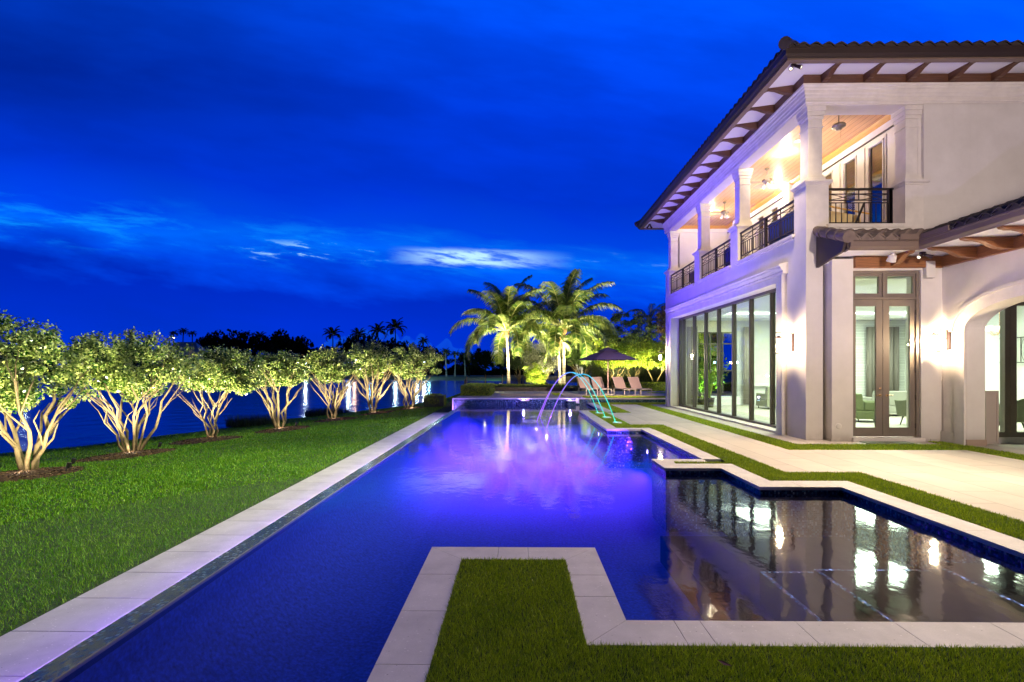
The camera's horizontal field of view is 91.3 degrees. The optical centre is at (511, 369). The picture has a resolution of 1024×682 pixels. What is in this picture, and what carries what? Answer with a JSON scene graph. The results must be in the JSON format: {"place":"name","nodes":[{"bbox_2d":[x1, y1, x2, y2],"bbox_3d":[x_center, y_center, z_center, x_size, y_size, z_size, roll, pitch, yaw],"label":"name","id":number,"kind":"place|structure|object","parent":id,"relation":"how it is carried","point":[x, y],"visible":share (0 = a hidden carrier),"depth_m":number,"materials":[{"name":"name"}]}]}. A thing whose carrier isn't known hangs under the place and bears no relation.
{"place":"outdoors","nodes":[
{"label":"outdoors","id":0,"kind":"place"},
{"bbox_2d":[0,395,457,636],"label":"lawn","id":1,"kind":"structure","parent":0,"point":[54,605],"depth_m":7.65,"materials":[{"name":"plant"}]},
{"bbox_2d":[0,467,83,482],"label":"mulch bed","id":2,"kind":"object","parent":1,"relation":"on","point":[5,476],"visible":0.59,"depth_m":12.36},
{"bbox_2d":[0,309,93,470],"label":"garden tree","id":3,"kind":"object","parent":2,"relation":"on","point":[18,393],"visible":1,"depth_m":13.04,"materials":[{"name":"green plant"}]},
{"bbox_2d":[77,449,173,461],"bbox_3d":[-12.061,2.716,15.772,2.862,0.276,2.456,0,0,1],"label":"mulch bed","id":4,"kind":"object","parent":1,"relation":"on","point":[127,454],"visible":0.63,"depth_m":15.25,"materials":[{"name":"soil"}]},
{"bbox_2d":[40,326,203,451],"bbox_3d":[-12.036,0.729,16.040,4.158,4.194,3.816,0,0,1],"label":"garden tree","id":5,"kind":"object","parent":4,"relation":"on","point":[113,369],"visible":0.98,"depth_m":15.75,"materials":[{"name":"green plant"}]},
{"bbox_2d":[169,436,238,444],"bbox_3d":[-11.619,2.721,19.124,2.541,0.213,2.783,0,0,1],"label":"mulch bed","id":6,"kind":"object","parent":1,"relation":"on","point":[200,440],"visible":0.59,"depth_m":18.61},
{"bbox_2d":[173,344,271,436],"bbox_3d":[-11.330,0.905,20.106,3.786,3.883,3.410,0,0,1],"label":"garden tree","id":7,"kind":"object","parent":6,"relation":"on","point":[230,370],"visible":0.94,"depth_m":19.78,"materials":[{"name":"green plant"}]},
{"bbox_2d":[0,407,424,481],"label":"mulch chips","id":8,"kind":"object","parent":1,"relation":"on","point":[114,456],"visible":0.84,"depth_m":15.64,"materials":[{"name":"wood"}]},
{"bbox_2d":[0,393,460,524],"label":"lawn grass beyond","id":9,"kind":"object","parent":1,"relation":"on","point":[189,479],"visible":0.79,"depth_m":12.98,"materials":[{"name":"plant"}]},
{"bbox_2d":[224,414,281,427],"bbox_3d":[-14.178,2.775,27.667,3.435,0.750,2.152,0,0,1],"label":"reed clump","id":10,"kind":"object","parent":1,"relation":"on","point":[257,420],"visible":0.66,"depth_m":27.20,"materials":[{"name":"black plant"}]},
{"bbox_2d":[254,426,308,432],"bbox_3d":[-10.124,2.679,22.068,2.361,0.224,2.530,0,0,1],"label":"mulch bed","id":11,"kind":"object","parent":1,"relation":"on","point":[294,428],"visible":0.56,"depth_m":21.52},
{"bbox_2d":[249,350,312,427],"bbox_3d":[-10.449,0.912,22.444,2.888,3.722,2.740,0,0,-23],"label":"garden tree","id":12,"kind":"object","parent":11,"relation":"on","point":[285,369],"visible":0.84,"depth_m":22.14,"materials":[{"name":"green plant"}]},
{"bbox_2d":[304,406,350,416],"bbox_3d":[-12.185,2.775,33.160,3.297,0.750,2.127,0,0,1],"label":"reed clump","id":13,"kind":"object","parent":1,"relation":"on","point":[314,412],"visible":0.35,"depth_m":32.76,"materials":[{"name":"plant"}]},
{"bbox_2d":[317,417,357,421],"bbox_3d":[-9.114,2.642,25.885,2.335,0.246,2.556,0,0,1],"label":"mulch bed","id":14,"kind":"object","parent":1,"relation":"on","point":[341,419],"visible":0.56,"depth_m":25.29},
{"bbox_2d":[302,343,363,418],"bbox_3d":[-9.474,0.687,26.188,2.952,4.133,2.822,0,0,-43],"label":"garden tree","id":15,"kind":"object","parent":14,"relation":"on","point":[333,364],"visible":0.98,"depth_m":25.93,"materials":[{"name":"green plant"}]},
{"bbox_2d":[363,411,392,415],"bbox_3d":[-7.791,2.557,28.809,2.113,0.281,2.359,0,0,1],"label":"mulch bed","id":16,"kind":"object","parent":1,"relation":"on","point":[378,412],"visible":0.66,"depth_m":28.23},
{"bbox_2d":[342,339,397,412],"bbox_3d":[-8.081,0.387,29.194,3.250,4.525,3.324,0,0,-28],"label":"garden tree","id":17,"kind":"object","parent":16,"relation":"on","point":[369,358],"visible":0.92,"depth_m":28.80,"materials":[{"name":"green plant"}]},
{"bbox_2d":[423,393,446,406],"bbox_3d":[-4.575,1.835,29.805,1.425,0.812,1.248,0,0,1],"label":"clipped shrub","id":18,"kind":"object","parent":1,"relation":"on","point":[434,400],"visible":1,"depth_m":29.32,"materials":[{"name":"green plant"}]},
{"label":"mulch bed","id":19,"kind":"structure","parent":1,"relation":"on","visible":0},
{"bbox_2d":[385,343,444,407],"bbox_3d":[-5.850,0.407,29.940,3.785,4.158,3.465,0,0,1],"label":"garden tree","id":20,"kind":"object","parent":19,"relation":"on","point":[406,367],"visible":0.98,"depth_m":29.58,"materials":[{"name":"green plant"}]},
{"bbox_2d":[0,370,699,453],"bbox_3d":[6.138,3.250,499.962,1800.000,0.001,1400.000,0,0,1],"label":"lake water","id":21,"kind":"structure","parent":0,"point":[81,423],"depth_m":42.32,"materials":[{"name":"liquid"}]},
{"bbox_2d":[35,370,731,380],"bbox_3d":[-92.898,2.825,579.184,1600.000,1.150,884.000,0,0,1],"label":"shore","id":22,"kind":"structure","parent":0,"point":[455,378],"depth_m":152.01,"materials":[{"name":"black plant"}]},
{"bbox_2d":[152,342,207,375],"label":"shore house","id":23,"kind":"structure","parent":22,"relation":"on","point":[195,345],"depth_m":189.14,"materials":[{"name":"blue"}]},
{"bbox_2d":[195,332,215,348],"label":"shore tree","id":24,"kind":"object","parent":22,"relation":"on","point":[205,338],"visible":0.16,"depth_m":204.26,"materials":[{"name":"black plant"}]},
{"bbox_2d":[200,329,239,349],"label":"shore tree","id":25,"kind":"object","parent":22,"relation":"on","point":[216,340],"visible":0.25,"depth_m":201.14,"materials":[{"name":"black plant"}]},
{"bbox_2d":[214,329,265,359],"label":"shore tree","id":26,"kind":"object","parent":22,"relation":"on","point":[241,343],"visible":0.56,"depth_m":202.82,"materials":[{"name":"black plant"}]},
{"bbox_2d":[251,339,280,354],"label":"shore tree","id":27,"kind":"object","parent":22,"relation":"on","point":[262,347],"visible":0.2,"depth_m":203.55,"materials":[{"name":"black plant"}]},
{"bbox_2d":[257,328,297,356],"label":"shore tree","id":28,"kind":"object","parent":22,"relation":"on","point":[279,339],"visible":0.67,"depth_m":200.55,"materials":[{"name":"black plant"}]},
{"bbox_2d":[20,360,553,375],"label":"woodland","id":29,"kind":"object","parent":22,"relation":"on","point":[450,370],"visible":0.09,"depth_m":185.79,"materials":[{"name":"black plant"}]},
{"bbox_2d":[285,337,313,363],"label":"shore tree","id":30,"kind":"object","parent":22,"relation":"on","point":[304,349],"visible":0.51,"depth_m":202.94,"materials":[{"name":"black plant"}]},
{"bbox_2d":[322,326,343,345],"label":"shore palm","id":31,"kind":"object","parent":22,"relation":"on","point":[332,331],"visible":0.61,"depth_m":175.20,"materials":[{"name":"black"}]},
{"bbox_2d":[336,334,360,354],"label":"shore tree","id":32,"kind":"object","parent":22,"relation":"on","point":[346,345],"visible":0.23,"depth_m":204.28,"materials":[{"name":"black plant"}]},
{"bbox_2d":[350,327,365,363],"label":"shore palm","id":33,"kind":"object","parent":22,"relation":"on","point":[356,334],"visible":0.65,"depth_m":175.11,"materials":[{"name":"black"}]},
{"bbox_2d":[353,334,381,352],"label":"shore tree","id":34,"kind":"object","parent":22,"relation":"on","point":[369,337],"visible":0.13,"depth_m":204.21,"materials":[{"name":"black plant"}]},
{"bbox_2d":[368,321,386,366],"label":"shore palm","id":35,"kind":"object","parent":22,"relation":"on","point":[377,329],"visible":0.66,"depth_m":175.09,"materials":[{"name":"black"}]},
{"bbox_2d":[373,337,405,374],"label":"shore tree","id":36,"kind":"object","parent":22,"relation":"on","point":[389,345],"visible":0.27,"depth_m":173.94,"materials":[{"name":"black plant"}]},
{"bbox_2d":[384,317,406,343],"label":"shore palm","id":37,"kind":"object","parent":22,"relation":"on","point":[394,326],"visible":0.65,"depth_m":175.23,"materials":[{"name":"black"}]},
{"bbox_2d":[427,351,452,375],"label":"shore tree","id":38,"kind":"object","parent":22,"relation":"on","point":[439,364],"visible":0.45,"depth_m":157.49,"materials":[{"name":"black plant"}]},
{"bbox_2d":[451,352,480,375],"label":"shore tree","id":39,"kind":"object","parent":22,"relation":"on","point":[468,364],"visible":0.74,"depth_m":156.64,"materials":[{"name":"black plant"}]},
{"bbox_2d":[470,347,502,375],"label":"shore tree","id":40,"kind":"object","parent":22,"relation":"on","point":[484,358],"visible":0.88,"depth_m":156.71,"materials":[{"name":"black plant"}]},
{"bbox_2d":[0,0,1023,369],"label":"sky","id":41,"kind":"structure","parent":0,"point":[299,168],"materials":[{"name":"blue"}]},
{"bbox_2d":[19,398,1023,681],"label":"swimming pool","id":42,"kind":"structure","parent":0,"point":[351,576],"depth_m":5.79,"materials":[{"name":"blue liquid"}]},
{"bbox_2d":[547,374,621,426],"bbox_3d":[1.915,0.946,14.893,2.835,1.615,0.940,0,0,1],"label":"water jet","id":43,"kind":"object","parent":42,"relation":"on","point":[615,422],"visible":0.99,"depth_m":15.05,"materials":[{"name":"liquid"}]},
{"bbox_2d":[420,386,731,412],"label":"back garden ground","id":44,"kind":"structure","parent":0,"point":[447,408],"depth_m":33.10,"materials":[{"name":"soil"}]},
{"bbox_2d":[449,275,561,383],"bbox_3d":[-0.416,-3.043,40.360,8.606,9.086,9.126,0,0,-28],"label":"coconut palm","id":45,"kind":"object","parent":44,"relation":"on","point":[503,318],"visible":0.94,"depth_m":38.83,"materials":[{"name":"green plant"}]},
{"bbox_2d":[502,341,532,383],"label":"silver tree","id":46,"kind":"object","parent":44,"relation":"on","point":[513,362],"visible":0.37,"depth_m":45.31,"materials":[{"name":"green plant"}]},
{"bbox_2d":[466,374,573,385],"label":"picket fence","id":47,"kind":"object","parent":44,"relation":"on","point":[491,377],"visible":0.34,"depth_m":45.18,"materials":[{"name":"brown metal"}]},
{"bbox_2d":[495,384,566,385],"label":"hedge","id":48,"kind":"object","parent":44,"relation":"on","point":[529,384],"visible":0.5,"depth_m":36.05,"materials":[{"name":"green plant"}]},
{"bbox_2d":[523,362,548,383],"bbox_3d":[1.898,0.541,39.935,1.776,2.287,2.356,0,0,39],"label":"round bush","id":49,"kind":"object","parent":44,"relation":"on","point":[535,373],"visible":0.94,"depth_m":39.76,"materials":[{"name":"green plant"}]},
{"bbox_2d":[495,385,579,386],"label":"hedge","id":50,"kind":"object","parent":44,"relation":"on","point":[536,386],"visible":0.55,"depth_m":34.02,"materials":[{"name":"green plant"}]},
{"bbox_2d":[495,387,583,390],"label":"garden wall","id":51,"kind":"structure","parent":44,"relation":"on","point":[535,388],"depth_m":33.58,"materials":[{"name":"stone"}]},
{"bbox_2d":[520,339,561,383],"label":"silver tree","id":52,"kind":"object","parent":44,"relation":"on","point":[539,359],"visible":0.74,"depth_m":41.93,"materials":[{"name":"green plant"}]},
{"bbox_2d":[531,318,577,383],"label":"coconut palm","id":53,"kind":"object","parent":44,"relation":"on","point":[569,348],"visible":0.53,"depth_m":39.57,"materials":[{"name":"green plant"}]},
{"bbox_2d":[510,269,621,383],"bbox_3d":[3.708,-3.013,40.056,9.597,9.025,9.106,0,0,27],"label":"coconut palm","id":54,"kind":"object","parent":44,"relation":"on","point":[568,305],"visible":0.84,"depth_m":38.71,"materials":[{"name":"green plant"}]},
{"bbox_2d":[554,330,604,385],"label":"garden tree","id":55,"kind":"object","parent":44,"relation":"on","point":[575,355],"visible":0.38,"depth_m":43.47,"materials":[{"name":"green plant"}]},
{"bbox_2d":[590,338,644,388],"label":"garden tree","id":56,"kind":"object","parent":44,"relation":"on","point":[614,364],"visible":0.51,"depth_m":39.32,"materials":[{"name":"green plant"}]},
{"bbox_2d":[595,310,659,358],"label":"dark tree","id":57,"kind":"object","parent":44,"relation":"on","point":[617,317],"visible":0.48,"depth_m":46.51,"materials":[{"name":"green plant"}]},
{"bbox_2d":[590,368,664,385],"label":"garden fence","id":58,"kind":"object","parent":44,"relation":"on","point":[627,374],"visible":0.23,"depth_m":45.87,"materials":[{"name":"black metal"}]},
{"bbox_2d":[609,330,658,376],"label":"garden tree","id":59,"kind":"object","parent":44,"relation":"on","point":[643,344],"visible":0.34,"depth_m":40.20,"materials":[{"name":"green plant"}]},
{"bbox_2d":[626,337,665,382],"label":"garden tree","id":60,"kind":"object","parent":44,"relation":"on","point":[645,361],"visible":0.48,"depth_m":39.78,"materials":[{"name":"green plant"}]},
{"bbox_2d":[583,362,723,385],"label":"tall hedge","id":61,"kind":"object","parent":44,"relation":"on","point":[631,373],"visible":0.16,"depth_m":46.50,"materials":[{"name":"green plant"}]},
{"bbox_2d":[622,382,731,390],"bbox_3d":[12.244,1.222,35.753,8.602,0.695,1.619,0,0,1],"label":"hedge","id":62,"kind":"object","parent":44,"relation":"on","point":[661,386],"visible":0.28,"depth_m":35.10,"materials":[{"name":"green plant"}]},
{"bbox_2d":[651,333,716,369],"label":"garden tree","id":63,"kind":"object","parent":44,"relation":"on","point":[660,346],"visible":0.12,"depth_m":37.80,"materials":[{"name":"green plant"}]},
{"bbox_2d":[655,305,726,345],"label":"bronze tree","id":64,"kind":"object","parent":44,"relation":"on","point":[662,316],"visible":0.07,"depth_m":44.27,"materials":[{"name":"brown plant"}]},
{"bbox_2d":[456,391,731,397],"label":"terrace","id":65,"kind":"structure","parent":0,"point":[573,394],"depth_m":28.63,"materials":[{"name":"stone"}]},
{"bbox_2d":[460,383,494,395],"bbox_3d":[-1.951,1.145,29.274,1.812,0.665,4.476,0,0,1],"label":"clipped hedge","id":66,"kind":"object","parent":65,"relation":"on","point":[477,389],"visible":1,"depth_m":27.30,"materials":[{"name":"green plant"}]},
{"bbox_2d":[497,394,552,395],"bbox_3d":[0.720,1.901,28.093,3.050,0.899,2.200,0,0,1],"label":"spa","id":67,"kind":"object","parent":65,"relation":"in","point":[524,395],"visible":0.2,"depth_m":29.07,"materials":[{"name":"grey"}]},
{"bbox_2d":[577,377,597,394],"bbox_3d":[4.359,0.957,28.897,0.700,0.996,1.625,0,0,-11],"label":"sun lounger","id":68,"kind":"object","parent":65,"relation":"on","point":[581,384],"visible":0.96,"depth_m":29.36,"materials":[{"name":"beige"}]},
{"bbox_2d":[591,377,611,394],"bbox_3d":[5.128,0.957,28.887,0.700,0.996,1.625,0,0,-11],"label":"sun lounger","id":69,"kind":"object","parent":65,"relation":"on","point":[599,380],"visible":0.81,"depth_m":29.36,"materials":[{"name":"fabric"}]},
{"bbox_2d":[579,347,637,394],"bbox_3d":[5.471,0.065,28.535,3.289,2.780,3.289,0,0,11],"label":"umbrella","id":70,"kind":"object","parent":65,"relation":"on","point":[607,353],"visible":0.98,"depth_m":27.91,"materials":[{"name":"purple"}]},
{"bbox_2d":[612,377,635,394],"bbox_3d":[6.372,0.957,28.576,0.700,0.996,1.625,0,0,-15],"label":"sun lounger","id":71,"kind":"object","parent":65,"relation":"on","point":[619,382],"visible":0.92,"depth_m":29.02,"materials":[{"name":"fabric"}]},
{"bbox_2d":[627,377,651,394],"bbox_3d":[7.272,0.957,28.565,0.700,0.996,1.625,0,0,-15],"label":"sun lounger","id":72,"kind":"object","parent":65,"relation":"on","point":[634,382],"visible":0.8,"depth_m":29.02,"materials":[{"name":"fabric"}]},
{"bbox_2d":[426,403,1023,681],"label":"turf base","id":73,"kind":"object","parent":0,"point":[605,648],"visible":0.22,"depth_m":2.91,"materials":[{"name":"plant"}]},
{"bbox_2d":[424,555,1023,681],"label":"turf blades","id":74,"kind":"object","parent":73,"relation":"on","point":[568,585],"visible":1,"depth_m":2.88,"materials":[{"name":"plant"}]},
{"bbox_2d":[552,392,1023,539],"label":"grass strips","id":75,"kind":"object","parent":73,"relation":"on","point":[871,481],"visible":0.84,"depth_m":9.11,"materials":[{"name":"plant"}]},
{"bbox_2d":[724,375,731,381],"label":"neighbour ground","id":76,"kind":"structure","parent":0,"point":[728,378],"depth_m":87.48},
{"bbox_2d":[554,338,654,381],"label":"neighbour house","id":77,"kind":"structure","parent":76,"relation":"on","point":[569,375],"depth_m":69.91,"materials":[{"name":"beige"}]},
{"bbox_2d":[628,303,665,357],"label":"royal palm","id":78,"kind":"object","parent":76,"relation":"on","point":[650,318],"visible":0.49,"depth_m":59.25,"materials":[{"name":"green plant"}]},
{"bbox_2d":[609,404,1023,521],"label":"paved deck","id":79,"kind":"structure","parent":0,"point":[991,483],"depth_m":8.84,"materials":[{"name":"stone"}]},
{"bbox_2d":[634,36,1023,445],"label":"house","id":80,"kind":"structure","parent":79,"relation":"on","point":[925,153],"depth_m":11.60,"materials":[{"name":"paint"}]},
{"bbox_2d":[710,202,733,218],"bbox_3d":[8.082,-6.000,19.010,1.248,0.700,1.223,0,0,1],"label":"ceiling fan","id":81,"kind":"object","parent":80,"relation":"hanging from","point":[724,212],"visible":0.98,"depth_m":19.00,"materials":[{"name":"grey metal"}]},
{"bbox_2d":[679,288,775,427],"bbox_3d":[7.262,-0.297,17.252,0.180,3.782,8.880,0,0,1],"label":"window frame","id":82,"kind":"structure","parent":80,"relation":"in","point":[682,321],"depth_m":16.29,"materials":[{"name":"brown metal"}]},
{"bbox_2d":[750,168,789,190],"bbox_3d":[8.045,-6.000,15.876,1.237,0.700,1.242,0,0,1],"label":"ceiling fan","id":83,"kind":"object","parent":80,"relation":"hanging from","point":[767,180],"visible":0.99,"depth_m":15.84,"materials":[{"name":"grey metal"}]},
{"bbox_2d":[768,210,793,244],"bbox_3d":[7.920,-3.740,13.804,0.900,0.980,1.700,0,0,1],"label":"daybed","id":84,"kind":"object","parent":80,"relation":"on","point":[782,237],"visible":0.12,"depth_m":13.82,"materials":[{"name":"blue fabric"}]},
{"bbox_2d":[774,332,793,356],"bbox_3d":[6.606,-0.593,12.180,0.465,0.605,0.250,0,0,1],"label":"wall lantern","id":85,"kind":"object","parent":80,"relation":"attached to","point":[791,341],"depth_m":12.17,"materials":[{"name":"glass"}]},
{"bbox_2d":[728,124,894,251],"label":"loggia doors","id":86,"kind":"structure","parent":80,"relation":"in","point":[872,165],"depth_m":13.51,"materials":[{"name":"beige paint"}]},
{"bbox_2d":[832,115,845,138],"bbox_3d":[8.174,-6.120,12.521,0.310,0.700,0.310,0,0,1],"label":"ceiling fan","id":87,"kind":"object","parent":80,"relation":"hanging from","point":[838,126],"visible":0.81,"depth_m":12.46,"materials":[{"name":"grey metal"}]},
{"bbox_2d":[829,201,868,223],"bbox_3d":[8.635,-3.797,13.614,1.174,1.114,1.593,0,0,1],"label":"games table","id":88,"kind":"object","parent":80,"relation":"on","point":[838,217],"visible":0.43,"depth_m":13.03,"materials":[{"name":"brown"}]},
{"bbox_2d":[686,262,1023,441],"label":"living room","id":89,"kind":"object","parent":80,"relation":"in","point":[865,316],"visible":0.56,"depth_m":21.17,"materials":[{"name":"white"}]},
{"bbox_2d":[687,326,697,404],"bbox_3d":[7.848,-0.150,21.803,0.460,3.400,0.118,0,0,1],"label":"curtain","id":90,"kind":"object","parent":89,"relation":"hanging from","point":[690,365],"visible":0.73,"depth_m":21.78,"materials":[{"name":"fabric"}]},
{"bbox_2d":[697,368,716,407],"bbox_3d":[8.127,0.754,20.793,0.947,1.672,1.220,0,0,1],"label":"potted plant","id":91,"kind":"object","parent":89,"relation":"on","point":[711,379],"visible":0.79,"depth_m":20.65,"materials":[{"name":"green plant"}]},
{"bbox_2d":[698,332,731,394],"bbox_3d":[9.150,-0.250,22.374,1.750,2.800,0.070,0,0,1],"label":"garden window","id":92,"kind":"structure","parent":89,"relation":"in","point":[709,333],"depth_m":22.35,"materials":[{"name":"brown metal"}]},
{"bbox_2d":[743,327,748,404],"bbox_3d":[10.349,-0.150,21.872,0.460,3.400,0.118,0,0,1],"label":"curtain","id":93,"kind":"object","parent":89,"relation":"hanging from","point":[745,365],"visible":0.56,"depth_m":21.85,"materials":[{"name":"fabric"}]},
{"bbox_2d":[756,387,769,409],"bbox_3d":[11.447,1.140,20.042,2.900,0.900,0.988,0,0,1],"label":"sofa","id":94,"kind":"object","parent":89,"relation":"on","point":[762,399],"visible":0.27,"depth_m":19.83,"materials":[{"name":"beige fabric"}]},
{"bbox_2d":[856,393,874,421],"bbox_3d":[10.719,1.165,15.174,0.818,0.850,0.750,0,0,16],"label":"armchair","id":95,"kind":"object","parent":89,"relation":"on","point":[865,409],"visible":0.46,"depth_m":14.87,"materials":[{"name":"green"}]},
{"bbox_2d":[866,327,898,396],"bbox_3d":[16.173,-0.150,21.850,1.407,3.400,0.118,0,0,1],"label":"curtain","id":96,"kind":"object","parent":89,"relation":"hanging from","point":[893,359],"visible":0.34,"depth_m":21.84,"materials":[{"name":"fabric"}]},
{"bbox_2d":[863,391,905,412],"bbox_3d":[13.412,1.165,17.218,2.400,0.850,0.938,0,0,1],"label":"sofa","id":97,"kind":"object","parent":89,"relation":"on","point":[900,395],"visible":0.06,"depth_m":16.78,"materials":[{"name":"grey"}]},
{"bbox_2d":[895,400,905,424],"bbox_3d":[11.324,1.162,14.117,0.835,0.864,0.750,0,0,1],"label":"tub chair","id":98,"kind":"object","parent":89,"relation":"on","point":[900,407],"visible":0.25,"depth_m":14.10,"materials":[{"name":"green"}]},
{"bbox_2d":[985,312,999,335],"bbox_3d":[15.395,-1.705,15.812,0.700,1.290,0.618,0,0,1],"label":"chandelier","id":99,"kind":"object","parent":89,"relation":"hanging from","point":[990,328],"visible":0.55,"depth_m":15.81,"materials":[{"name":"glass"}]},
{"bbox_2d":[999,399,1023,427],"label":"tub chair","id":100,"kind":"object","parent":89,"relation":"on","point":[1020,410],"visible":0.27,"depth_m":12.39,"materials":[{"name":"green"}]},
{"bbox_2d":[853,271,918,436],"bbox_3d":[8.547,-0.345,11.503,1.540,3.810,0.145,0,0,1],"label":"french door","id":101,"kind":"structure","parent":80,"relation":"in","point":[881,300],"depth_m":11.49,"materials":[{"name":"beige paint"}]},
{"bbox_2d":[926,329,950,355],"bbox_3d":[9.527,-0.593,11.184,0.465,0.605,0.250,0,0,1],"label":"wall lantern","id":102,"kind":"object","parent":80,"relation":"attached to","point":[948,340],"depth_m":11.18,"materials":[{"name":"white metal"}]},
{"bbox_2d":[999,302,1023,436],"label":"sliding door","id":103,"kind":"structure","parent":80,"relation":"in","point":[1008,316],"depth_m":11.11,"materials":[{"name":"beige paint"}]},
{"bbox_2d":[859,441,916,443],"bbox_3d":[8.377,1.641,11.148,1.040,0.015,0.340,0,0,1],"label":"doormat","id":104,"kind":"object","parent":79,"relation":"on","point":[886,442],"visible":0.86,"depth_m":11.14,"materials":[{"name":"grey"}]},
{"bbox_2d":[973,444,1023,454],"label":"loggia floor","id":105,"kind":"structure","parent":0,"point":[1016,448],"depth_m":10.52,"materials":[{"name":"stone"}]},
{"bbox_2d":[985,391,998,443],"bbox_3d":[10.414,1.050,10.873,0.280,1.160,0.040,0,0,1],"label":"screen panel","id":106,"kind":"object","parent":105,"relation":"on","point":[991,417],"visible":0.96,"depth_m":10.86,"materials":[{"name":"beige"}]},
{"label":"walkway bed","id":107,"kind":"structure","parent":0,"visible":0},
{"bbox_2d":[0,413,446,681],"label":"stone walkway","id":108,"kind":"structure","parent":107,"relation":"on","point":[31,647],"depth_m":5.19,"materials":[{"name":"stone"}]},
{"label":"ground","id":109,"kind":"structure","parent":0,"visible":0},
{"bbox_2d":[698,344,731,404],"bbox_3d":[9.099,0.147,23.858,2.956,3.254,2.589,0,0,45],"label":"window shrub","id":110,"kind":"object","parent":109,"relation":"on","point":[701,365],"visible":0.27,"depth_m":23.37,"materials":[{"name":"green plant"}]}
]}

